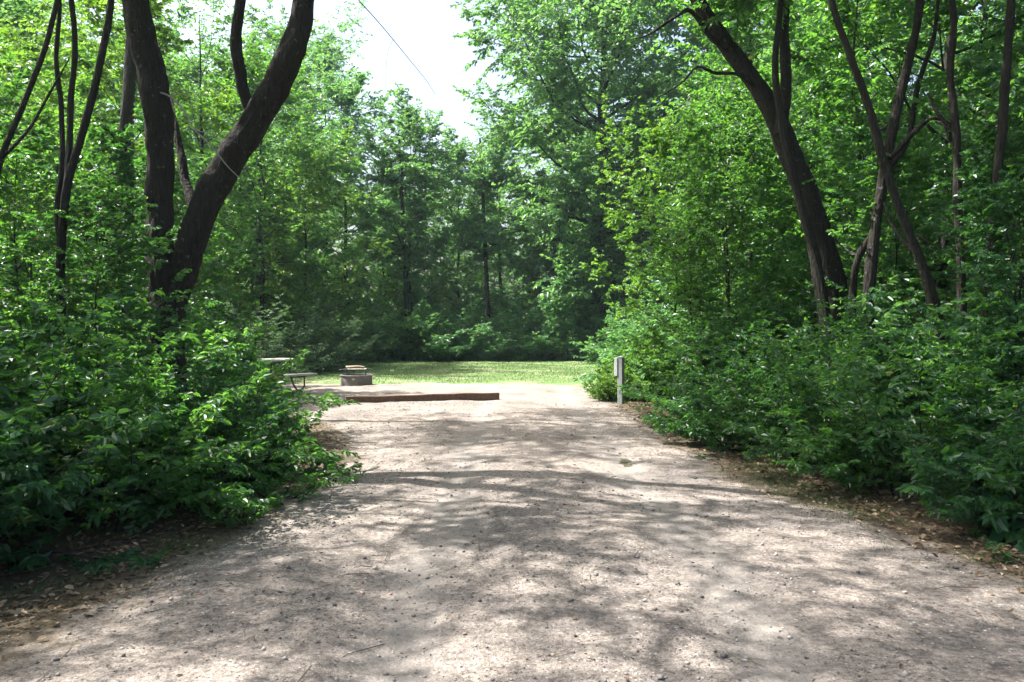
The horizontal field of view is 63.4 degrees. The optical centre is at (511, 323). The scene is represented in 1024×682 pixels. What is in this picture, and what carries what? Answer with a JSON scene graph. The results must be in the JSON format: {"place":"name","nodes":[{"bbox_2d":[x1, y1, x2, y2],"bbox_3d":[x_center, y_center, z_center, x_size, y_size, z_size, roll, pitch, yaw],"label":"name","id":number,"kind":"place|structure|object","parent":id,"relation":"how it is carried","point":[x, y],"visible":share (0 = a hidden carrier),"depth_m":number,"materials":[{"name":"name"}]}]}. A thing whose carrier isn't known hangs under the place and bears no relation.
{"place":"outdoors","nodes":[
{"label":"outdoors","id":0,"kind":"place"},
{"bbox_2d":[261,360,627,385],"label":"lawn","id":1,"kind":"structure","parent":0,"point":[337,381],"depth_m":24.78,"materials":[{"name":"plant"}]},
{"bbox_2d":[249,298,386,372],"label":"greygreen shrub","id":2,"kind":"object","parent":1,"relation":"on","point":[313,360],"visible":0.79,"depth_m":25.84,"materials":[{"name":"green plant"}]},
{"bbox_2d":[263,288,385,367],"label":"greygreen shrub","id":3,"kind":"object","parent":1,"relation":"on","point":[365,355],"visible":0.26,"depth_m":29.38,"materials":[{"name":"green plant"}]},
{"bbox_2d":[397,297,500,360],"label":"undergrowth shrub","id":4,"kind":"object","parent":1,"relation":"on","point":[436,350],"visible":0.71,"depth_m":33.72,"materials":[{"name":"green plant"}]},
{"bbox_2d":[2,0,997,325],"label":"sky","id":5,"kind":"structure","parent":0,"point":[423,29],"materials":[{"name":"white"}]},
{"bbox_2d":[0,329,1023,603],"bbox_3d":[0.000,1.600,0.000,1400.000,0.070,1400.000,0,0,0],"label":"ground","id":6,"kind":"structure","parent":0,"point":[62,543],"depth_m":6.20,"materials":[{"name":"soil"}]},
{"bbox_2d":[0,352,59,451],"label":"leafy shrub","id":7,"kind":"object","parent":6,"relation":"on","point":[8,419],"visible":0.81,"depth_m":5.19,"materials":[{"name":"green plant"}]},
{"bbox_2d":[0,0,69,173],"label":"slender tree","id":8,"kind":"object","parent":6,"relation":"on","point":[5,150],"visible":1,"depth_m":7.49,"materials":[{"name":"brown plant"}]},
{"bbox_2d":[0,63,82,331],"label":"young tree","id":9,"kind":"object","parent":6,"relation":"on","point":[6,100],"visible":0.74,"depth_m":9.04,"materials":[{"name":"green plant"}]},
{"bbox_2d":[0,0,93,321],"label":"broadleaf tree","id":10,"kind":"object","parent":6,"relation":"on","point":[11,8],"visible":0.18,"depth_m":21.93,"materials":[{"name":"green plant"}]},
{"bbox_2d":[0,34,142,352],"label":"young tree","id":11,"kind":"object","parent":6,"relation":"on","point":[43,121],"visible":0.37,"depth_m":12.09,"materials":[{"name":"green plant"}]},
{"bbox_2d":[0,0,146,304],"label":"broadleaf tree","id":12,"kind":"object","parent":6,"relation":"on","point":[114,54],"visible":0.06,"depth_m":20.90,"materials":[{"name":"green plant"}]},
{"bbox_2d":[0,91,147,322],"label":"young tree","id":13,"kind":"object","parent":6,"relation":"on","point":[33,275],"visible":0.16,"depth_m":14.51,"materials":[{"name":"green plant"}]},
{"bbox_2d":[54,0,114,412],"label":"slender tree","id":14,"kind":"object","parent":6,"relation":"on","point":[68,159],"visible":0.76,"depth_m":8.00,"materials":[{"name":"brown plant"}]},
{"bbox_2d":[0,290,172,576],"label":"leafy shrub","id":15,"kind":"object","parent":6,"relation":"on","point":[46,496],"visible":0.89,"depth_m":5.48,"materials":[{"name":"green plant"}]},
{"bbox_2d":[0,228,193,496],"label":"undergrowth shrub","id":16,"kind":"object","parent":6,"relation":"on","point":[15,343],"visible":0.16,"depth_m":6.90,"materials":[{"name":"green plant"}]},
{"bbox_2d":[0,173,210,488],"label":"young tree","id":17,"kind":"object","parent":6,"relation":"on","point":[51,284],"visible":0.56,"depth_m":7.87,"materials":[{"name":"green plant"}]},
{"bbox_2d":[14,0,196,276],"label":"woodland tree","id":18,"kind":"object","parent":6,"relation":"on","point":[176,33],"visible":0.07,"depth_m":29.93,"materials":[{"name":"green plant"}]},
{"bbox_2d":[0,254,211,368],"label":"undergrowth shrub","id":19,"kind":"object","parent":6,"relation":"on","point":[88,266],"visible":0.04,"depth_m":11.11,"materials":[{"name":"green plant"}]},
{"bbox_2d":[0,103,228,341],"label":"young tree","id":20,"kind":"object","parent":6,"relation":"on","point":[103,145],"visible":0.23,"depth_m":11.14,"materials":[{"name":"green plant"}]},
{"bbox_2d":[0,0,239,329],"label":"broadleaf tree","id":21,"kind":"object","parent":6,"relation":"on","point":[163,40],"visible":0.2,"depth_m":18.48,"materials":[{"name":"green plant"}]},
{"bbox_2d":[113,35,136,330],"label":"overhanging tree","id":22,"kind":"object","parent":6,"relation":"on","point":[128,92],"visible":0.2,"depth_m":14.41,"materials":[{"name":"brown plant"}]},
{"bbox_2d":[13,277,301,505],"bbox_3d":[-3.078,0.683,7.462,2.867,2.228,2.643,0,0,-31],"label":"leafy shrub","id":23,"kind":"object","parent":6,"relation":"on","point":[257,410],"visible":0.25,"depth_m":7.61,"materials":[{"name":"green plant"}]},
{"bbox_2d":[5,281,314,449],"bbox_3d":[-4.535,0.648,10.167,3.976,2.314,3.942,0,0,-28],"label":"undergrowth shrub","id":24,"kind":"object","parent":6,"relation":"on","point":[213,349],"visible":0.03,"depth_m":9.96,"materials":[{"name":"green plant"}]},
{"bbox_2d":[94,0,228,300],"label":"woodland tree","id":25,"kind":"object","parent":6,"relation":"on","point":[191,70],"visible":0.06,"depth_m":34.74,"materials":[{"name":"green plant"}]},
{"bbox_2d":[0,288,361,536],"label":"leafy shrub","id":26,"kind":"object","parent":6,"relation":"on","point":[158,500],"visible":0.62,"depth_m":6.26,"materials":[{"name":"green plant"}]},
{"bbox_2d":[96,144,267,354],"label":"young tree","id":27,"kind":"object","parent":6,"relation":"on","point":[215,268],"visible":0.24,"depth_m":16.63,"materials":[{"name":"green plant"}]},
{"bbox_2d":[68,0,335,337],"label":"broadleaf tree","id":28,"kind":"object","parent":6,"relation":"on","point":[217,20],"visible":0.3,"depth_m":26.66,"materials":[{"name":"green plant"}]},
{"bbox_2d":[122,0,313,403],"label":"forked tree","id":29,"kind":"object","parent":6,"relation":"on","point":[237,148],"visible":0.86,"depth_m":8.89,"materials":[{"name":"brown plant"}]},
{"bbox_2d":[190,496,272,527],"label":"weed clump","id":30,"kind":"object","parent":6,"relation":"on","point":[254,517],"visible":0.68,"depth_m":6.49,"materials":[{"name":"green plant"}]},
{"bbox_2d":[105,299,360,433],"bbox_3d":[-4.239,0.740,11.386,3.563,2.123,3.533,0,0,18],"label":"leafy shrub","id":31,"kind":"object","parent":6,"relation":"on","point":[289,363],"visible":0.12,"depth_m":11.07,"materials":[{"name":"green plant"}]},
{"bbox_2d":[175,29,319,316],"bbox_3d":[-11.354,-5.576,36.225,6.095,14.635,6.352,0,0,-16],"label":"woodland tree","id":32,"kind":"object","parent":6,"relation":"on","point":[254,38],"visible":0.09,"depth_m":35.44,"materials":[{"name":"green plant"}]},
{"bbox_2d":[192,278,311,375],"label":"greygreen shrub","id":33,"kind":"object","parent":6,"relation":"on","point":[266,342],"visible":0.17,"depth_m":23.02,"materials":[{"name":"green plant"}]},
{"bbox_2d":[189,129,322,338],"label":"woodland tree","id":34,"kind":"object","parent":6,"relation":"on","point":[274,221],"visible":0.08,"depth_m":33.24,"materials":[{"name":"green plant"}]},
{"bbox_2d":[203,391,327,481],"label":"leafy shrub","id":35,"kind":"object","parent":6,"relation":"on","point":[294,464],"visible":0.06,"depth_m":8.95,"materials":[{"name":"green plant"}]},
{"bbox_2d":[177,25,363,302],"bbox_3d":[-9.649,-4.829,32.059,8.150,13.084,7.227,0,0,30],"label":"broadleaf tree","id":36,"kind":"object","parent":6,"relation":"on","point":[333,191],"visible":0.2,"depth_m":31.96,"materials":[{"name":"green plant"}]},
{"bbox_2d":[179,19,363,369],"bbox_3d":[-8.602,-4.351,27.578,6.268,12.269,6.165,0,0,35],"label":"broadleaf tree","id":37,"kind":"object","parent":6,"relation":"on","point":[245,267],"visible":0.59,"depth_m":27.46,"materials":[{"name":"green plant"}]},
{"bbox_2d":[219,413,344,486],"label":"broadleaf plant","id":38,"kind":"object","parent":6,"relation":"on","point":[276,441],"visible":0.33,"depth_m":8.51,"materials":[{"name":"green plant"}]},
{"bbox_2d":[224,469,339,508],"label":"weed clump","id":39,"kind":"object","parent":6,"relation":"on","point":[259,483],"visible":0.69,"depth_m":7.34,"materials":[{"name":"green plant"}]},
{"bbox_2d":[221,0,349,290],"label":"woodland tree","id":40,"kind":"object","parent":6,"relation":"on","point":[262,23],"visible":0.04,"depth_m":48.09,"materials":[{"name":"green plant"}]},
{"bbox_2d":[221,38,363,311],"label":"woodland tree","id":41,"kind":"object","parent":6,"relation":"on","point":[313,72],"visible":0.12,"depth_m":40.81,"materials":[{"name":"green plant"}]},
{"bbox_2d":[215,126,395,343],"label":"broadleaf tree","id":42,"kind":"object","parent":6,"relation":"on","point":[326,200],"visible":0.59,"depth_m":29.86,"materials":[{"name":"green plant"}]},
{"bbox_2d":[277,460,365,486],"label":"weed clump","id":43,"kind":"object","parent":6,"relation":"on","point":[337,471],"visible":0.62,"depth_m":8.20,"materials":[{"name":"green plant"}]},
{"bbox_2d":[266,0,393,307],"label":"woodland tree","id":44,"kind":"object","parent":6,"relation":"on","point":[329,37],"visible":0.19,"depth_m":47.26,"materials":[{"name":"green plant"}]},
{"bbox_2d":[277,45,416,313],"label":"broadleaf tree","id":45,"kind":"object","parent":6,"relation":"on","point":[341,95],"visible":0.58,"depth_m":37.67,"materials":[{"name":"green plant"}]},
{"bbox_2d":[302,296,414,361],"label":"undergrowth shrub","id":46,"kind":"object","parent":6,"relation":"on","point":[368,332],"visible":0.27,"depth_m":33.66,"materials":[{"name":"green plant"}]},
{"bbox_2d":[330,178,446,322],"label":"woodland tree","id":47,"kind":"object","parent":6,"relation":"on","point":[375,298],"visible":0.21,"depth_m":42.07,"materials":[{"name":"green plant"}]},
{"bbox_2d":[338,295,449,361],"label":"undergrowth shrub","id":48,"kind":"object","parent":6,"relation":"on","point":[398,344],"visible":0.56,"depth_m":33.90,"materials":[{"name":"green plant"}]},
{"bbox_2d":[328,82,470,319],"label":"broadleaf tree","id":49,"kind":"object","parent":6,"relation":"on","point":[406,118],"visible":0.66,"depth_m":37.07,"materials":[{"name":"green plant"}]},
{"bbox_2d":[356,116,446,316],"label":"straight tree","id":50,"kind":"object","parent":6,"relation":"on","point":[414,168],"visible":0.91,"depth_m":35.47,"materials":[{"name":"green plant"}]},
{"bbox_2d":[389,124,510,326],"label":"broadleaf tree","id":51,"kind":"object","parent":6,"relation":"on","point":[472,202],"visible":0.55,"depth_m":40.09,"materials":[{"name":"green plant"}]},
{"bbox_2d":[426,209,514,328],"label":"woodland tree","id":52,"kind":"object","parent":6,"relation":"on","point":[469,289],"visible":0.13,"depth_m":43.10,"materials":[{"name":"green plant"}]},
{"bbox_2d":[436,306,518,360],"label":"undergrowth shrub","id":53,"kind":"object","parent":6,"relation":"on","point":[456,329],"visible":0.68,"depth_m":34.04,"materials":[{"name":"green plant"}]},
{"bbox_2d":[436,134,534,325],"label":"straight tree","id":54,"kind":"object","parent":6,"relation":"on","point":[484,177],"visible":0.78,"depth_m":38.32,"materials":[{"name":"green plant"}]},
{"bbox_2d":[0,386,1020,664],"bbox_3d":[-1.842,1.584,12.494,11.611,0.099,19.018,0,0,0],"label":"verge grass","id":55,"kind":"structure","parent":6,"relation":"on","point":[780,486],"depth_m":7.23,"materials":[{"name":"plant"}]},
{"bbox_2d":[450,108,571,329],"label":"broadleaf tree","id":56,"kind":"object","parent":6,"relation":"on","point":[499,270],"visible":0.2,"depth_m":42.77,"materials":[{"name":"green plant"}]},
{"bbox_2d":[472,318,549,360],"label":"undergrowth shrub","id":57,"kind":"object","parent":6,"relation":"on","point":[517,357],"visible":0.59,"depth_m":34.28,"materials":[{"name":"green plant"}]},
{"bbox_2d":[0,382,1023,681],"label":"gravel drive","id":58,"kind":"structure","parent":6,"relation":"on","point":[960,646],"depth_m":5.04,"materials":[{"name":"beige gravel"}]},
{"bbox_2d":[345,392,498,402],"bbox_3d":[-1.761,1.484,16.550,3.059,0.172,0.174,0,0,-13],"label":"parking timber","id":59,"kind":"object","parent":58,"relation":"on","point":[442,397],"visible":0.89,"depth_m":16.50,"materials":[{"name":"wood"}]},
{"bbox_2d":[0,396,1023,681],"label":"pebbles","id":60,"kind":"object","parent":58,"relation":"on","point":[660,676],"visible":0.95,"depth_m":5.27,"materials":[{"name":"stone"}]},
{"bbox_2d":[0,418,1023,681],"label":"fallen twigs","id":61,"kind":"object","parent":58,"relation":"on","point":[478,550],"visible":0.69,"depth_m":5.47,"materials":[{"name":"wood"}]},
{"bbox_2d":[0,398,1023,681],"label":"leaf litter","id":62,"kind":"object","parent":58,"relation":"on","point":[326,442],"visible":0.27,"depth_m":6.13,"materials":[{"name":"brown plant"}]},
{"bbox_2d":[481,294,592,360],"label":"undergrowth shrub","id":63,"kind":"object","parent":6,"relation":"on","point":[543,343],"visible":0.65,"depth_m":34.83,"materials":[{"name":"green plant"}]},
{"bbox_2d":[516,296,604,360],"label":"undergrowth shrub","id":64,"kind":"object","parent":6,"relation":"on","point":[562,337],"visible":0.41,"depth_m":34.55,"materials":[{"name":"green plant"}]},
{"bbox_2d":[447,0,707,340],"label":"broadleaf tree","id":65,"kind":"object","parent":6,"relation":"on","point":[563,268],"visible":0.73,"depth_m":34.91,"materials":[{"name":"green plant"}]},
{"bbox_2d":[582,366,640,400],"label":"lime shrub","id":66,"kind":"object","parent":6,"relation":"on","point":[605,388],"visible":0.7,"depth_m":17.03,"materials":[{"name":"green plant"}]},
{"bbox_2d":[563,13,666,302],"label":"woodland tree","id":67,"kind":"object","parent":6,"relation":"on","point":[610,86],"visible":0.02,"depth_m":48.42,"materials":[{"name":"green plant"}]},
{"bbox_2d":[569,298,664,364],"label":"undergrowth shrub","id":68,"kind":"object","parent":6,"relation":"on","point":[606,344],"visible":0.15,"depth_m":30.28,"materials":[{"name":"green plant"}]},
{"bbox_2d":[595,300,668,367],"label":"undergrowth shrub","id":69,"kind":"object","parent":6,"relation":"on","point":[619,340],"visible":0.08,"depth_m":25.98,"materials":[{"name":"green plant"}]},
{"bbox_2d":[590,350,674,399],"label":"lime shrub","id":70,"kind":"object","parent":6,"relation":"on","point":[642,384],"visible":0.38,"depth_m":17.37,"materials":[{"name":"green plant"}]},
{"bbox_2d":[579,85,757,383],"bbox_3d":[3.417,-1.692,17.852,3.568,6.936,3.556,0,0,24],"label":"young tree","id":71,"kind":"object","parent":6,"relation":"on","point":[656,139],"visible":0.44,"depth_m":17.76,"materials":[{"name":"green plant"}]},
{"bbox_2d":[625,157,773,394],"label":"young tree","id":72,"kind":"object","parent":6,"relation":"on","point":[691,223],"visible":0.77,"depth_m":13.29,"materials":[{"name":"green plant"}]},
{"bbox_2d":[621,2,797,259],"bbox_3d":[8.019,-6.380,34.104,7.657,16.249,7.603,0,0,21],"label":"woodland tree","id":73,"kind":"object","parent":6,"relation":"on","point":[668,65],"visible":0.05,"depth_m":33.48,"materials":[{"name":"green plant"}]},
{"bbox_2d":[618,296,824,440],"bbox_3d":[3.216,0.680,11.910,3.532,2.232,3.563,0,0,0],"label":"leafy shrub","id":74,"kind":"object","parent":6,"relation":"on","point":[701,373],"visible":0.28,"depth_m":12.08,"materials":[{"name":"green plant"}]},
{"bbox_2d":[627,280,817,399],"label":"undergrowth shrub","id":75,"kind":"object","parent":6,"relation":"on","point":[674,315],"visible":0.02,"depth_m":17.31,"materials":[{"name":"green plant"}]},
{"bbox_2d":[642,312,806,458],"bbox_3d":[3.065,0.820,11.014,2.743,1.949,2.613,0,0,-7],"label":"leafy shrub","id":76,"kind":"object","parent":6,"relation":"on","point":[685,410],"visible":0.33,"depth_m":10.41,"materials":[{"name":"green plant"}]},
{"bbox_2d":[632,0,849,349],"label":"leaning tree","id":77,"kind":"object","parent":6,"relation":"on","point":[720,37],"visible":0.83,"depth_m":12.34,"materials":[{"name":"brown plant"}]},
{"bbox_2d":[651,49,846,374],"bbox_3d":[4.451,-1.614,15.454,3.612,6.786,3.357,0,0,41],"label":"young tree","id":78,"kind":"object","parent":6,"relation":"on","point":[791,286],"visible":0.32,"depth_m":15.12,"materials":[{"name":"green plant"}]},
{"bbox_2d":[624,0,892,322],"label":"broadleaf tree","id":79,"kind":"object","parent":6,"relation":"on","point":[747,36],"visible":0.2,"depth_m":20.60,"materials":[{"name":"green plant"}]},
{"bbox_2d":[665,43,852,382],"bbox_3d":[4.150,-1.517,14.282,3.431,6.530,3.189,0,0,25],"label":"young tree","id":80,"kind":"object","parent":6,"relation":"on","point":[749,129],"visible":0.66,"depth_m":13.93,"materials":[{"name":"green plant"}]},
{"bbox_2d":[672,0,851,286],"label":"woodland tree","id":81,"kind":"object","parent":6,"relation":"on","point":[699,76],"visible":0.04,"depth_m":28.99,"materials":[{"name":"green plant"}]},
{"bbox_2d":[691,0,834,360],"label":"slender tree","id":82,"kind":"object","parent":6,"relation":"on","point":[741,6],"visible":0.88,"depth_m":11.76,"materials":[{"name":"brown plant"}]},
{"bbox_2d":[666,258,879,383],"bbox_3d":[4.709,0.331,14.783,4.183,2.877,4.934,0,0,43],"label":"undergrowth shrub","id":83,"kind":"object","parent":6,"relation":"on","point":[739,294],"visible":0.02,"depth_m":14.40,"materials":[{"name":"green plant"}]},
{"bbox_2d":[694,292,891,467],"bbox_3d":[3.275,0.726,9.575,2.867,2.164,2.643,0,0,-21],"label":"leafy shrub","id":84,"kind":"object","parent":6,"relation":"on","point":[778,396],"visible":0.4,"depth_m":9.16,"materials":[{"name":"green plant"}]},
{"bbox_2d":[713,70,897,342],"bbox_3d":[5.120,-1.410,15.247,3.673,6.322,3.414,0,0,28],"label":"young tree","id":85,"kind":"object","parent":6,"relation":"on","point":[838,176],"visible":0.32,"depth_m":14.85,"materials":[{"name":"green plant"}]},
{"bbox_2d":[726,0,926,292],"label":"woodland tree","id":86,"kind":"object","parent":6,"relation":"on","point":[764,62],"visible":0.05,"depth_m":23.54,"materials":[{"name":"green plant"}]},
{"bbox_2d":[706,286,1010,423],"bbox_3d":[4.607,0.618,11.056,3.851,2.403,3.884,0,0,20],"label":"undergrowth shrub","id":87,"kind":"object","parent":6,"relation":"on","point":[803,341],"visible":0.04,"depth_m":10.62,"materials":[{"name":"green plant"}]},
{"bbox_2d":[735,265,1023,480],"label":"undergrowth shrub","id":88,"kind":"object","parent":6,"relation":"on","point":[897,381],"visible":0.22,"depth_m":8.77,"materials":[{"name":"green plant"}]},
{"bbox_2d":[743,0,1023,315],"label":"broadleaf tree","id":89,"kind":"object","parent":6,"relation":"on","point":[840,99],"visible":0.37,"depth_m":15.91,"materials":[{"name":"green plant"}]},
{"bbox_2d":[750,289,1023,497],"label":"leafy shrub","id":90,"kind":"object","parent":6,"relation":"on","point":[848,453],"visible":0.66,"depth_m":7.63,"materials":[{"name":"green plant"}]},
{"bbox_2d":[828,0,945,416],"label":"tree trunk","id":91,"kind":"object","parent":6,"relation":"on","point":[912,245],"visible":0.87,"depth_m":9.46,"materials":[{"name":"brown plant"}]},
{"bbox_2d":[795,0,979,286],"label":"woodland tree","id":92,"kind":"object","parent":6,"relation":"on","point":[916,66],"visible":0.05,"depth_m":26.91,"materials":[{"name":"green plant"}]},
{"bbox_2d":[847,0,950,394],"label":"tree trunk","id":93,"kind":"object","parent":6,"relation":"on","point":[870,243],"visible":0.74,"depth_m":10.46,"materials":[{"name":"brown plant"}]},
{"bbox_2d":[787,0,1023,319],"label":"woodland tree","id":94,"kind":"object","parent":6,"relation":"on","point":[962,8],"visible":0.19,"depth_m":17.53,"materials":[{"name":"green plant"}]},
{"bbox_2d":[802,71,1023,348],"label":"young tree","id":95,"kind":"object","parent":6,"relation":"on","point":[921,161],"visible":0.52,"depth_m":11.15,"materials":[{"name":"green plant"}]},
{"bbox_2d":[824,0,1023,309],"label":"woodland tree","id":96,"kind":"object","parent":6,"relation":"on","point":[962,44],"visible":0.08,"depth_m":20.93,"materials":[{"name":"green plant"}]},
{"bbox_2d":[828,374,1023,539],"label":"leafy shrub","id":97,"kind":"object","parent":6,"relation":"on","point":[963,501],"visible":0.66,"depth_m":6.45,"materials":[{"name":"green plant"}]},
{"bbox_2d":[927,0,966,360],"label":"slender tree","id":98,"kind":"object","parent":6,"relation":"on","point":[954,126],"visible":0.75,"depth_m":9.77,"materials":[{"name":"brown plant"}]},
{"bbox_2d":[876,292,1023,449],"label":"undergrowth shrub","id":99,"kind":"object","parent":6,"relation":"on","point":[956,324],"visible":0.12,"depth_m":8.23,"materials":[{"name":"green plant"}]},
{"bbox_2d":[900,9,1023,337],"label":"woodland tree","id":100,"kind":"object","parent":6,"relation":"on","point":[975,63],"visible":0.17,"depth_m":16.20,"materials":[{"name":"green plant"}]},
{"bbox_2d":[911,101,1023,359],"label":"young tree","id":101,"kind":"object","parent":6,"relation":"on","point":[990,130],"visible":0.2,"depth_m":12.31,"materials":[{"name":"green plant"}]},
{"bbox_2d":[919,148,1023,423],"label":"young tree","id":102,"kind":"object","parent":6,"relation":"on","point":[995,203],"visible":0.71,"depth_m":8.33,"materials":[{"name":"green plant"}]},
{"bbox_2d":[940,421,1023,553],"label":"broadleaf plant","id":103,"kind":"object","parent":6,"relation":"on","point":[1001,529],"visible":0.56,"depth_m":6.05,"materials":[{"name":"green plant"}]},
{"bbox_2d":[954,346,1023,493],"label":"leafy shrub","id":104,"kind":"object","parent":6,"relation":"on","point":[987,475],"visible":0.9,"depth_m":6.04,"materials":[{"name":"green plant"}]},
{"bbox_2d":[976,0,1015,367],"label":"slender tree","id":105,"kind":"object","parent":6,"relation":"on","point":[1003,112],"visible":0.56,"depth_m":9.17,"materials":[{"name":"brown plant"}]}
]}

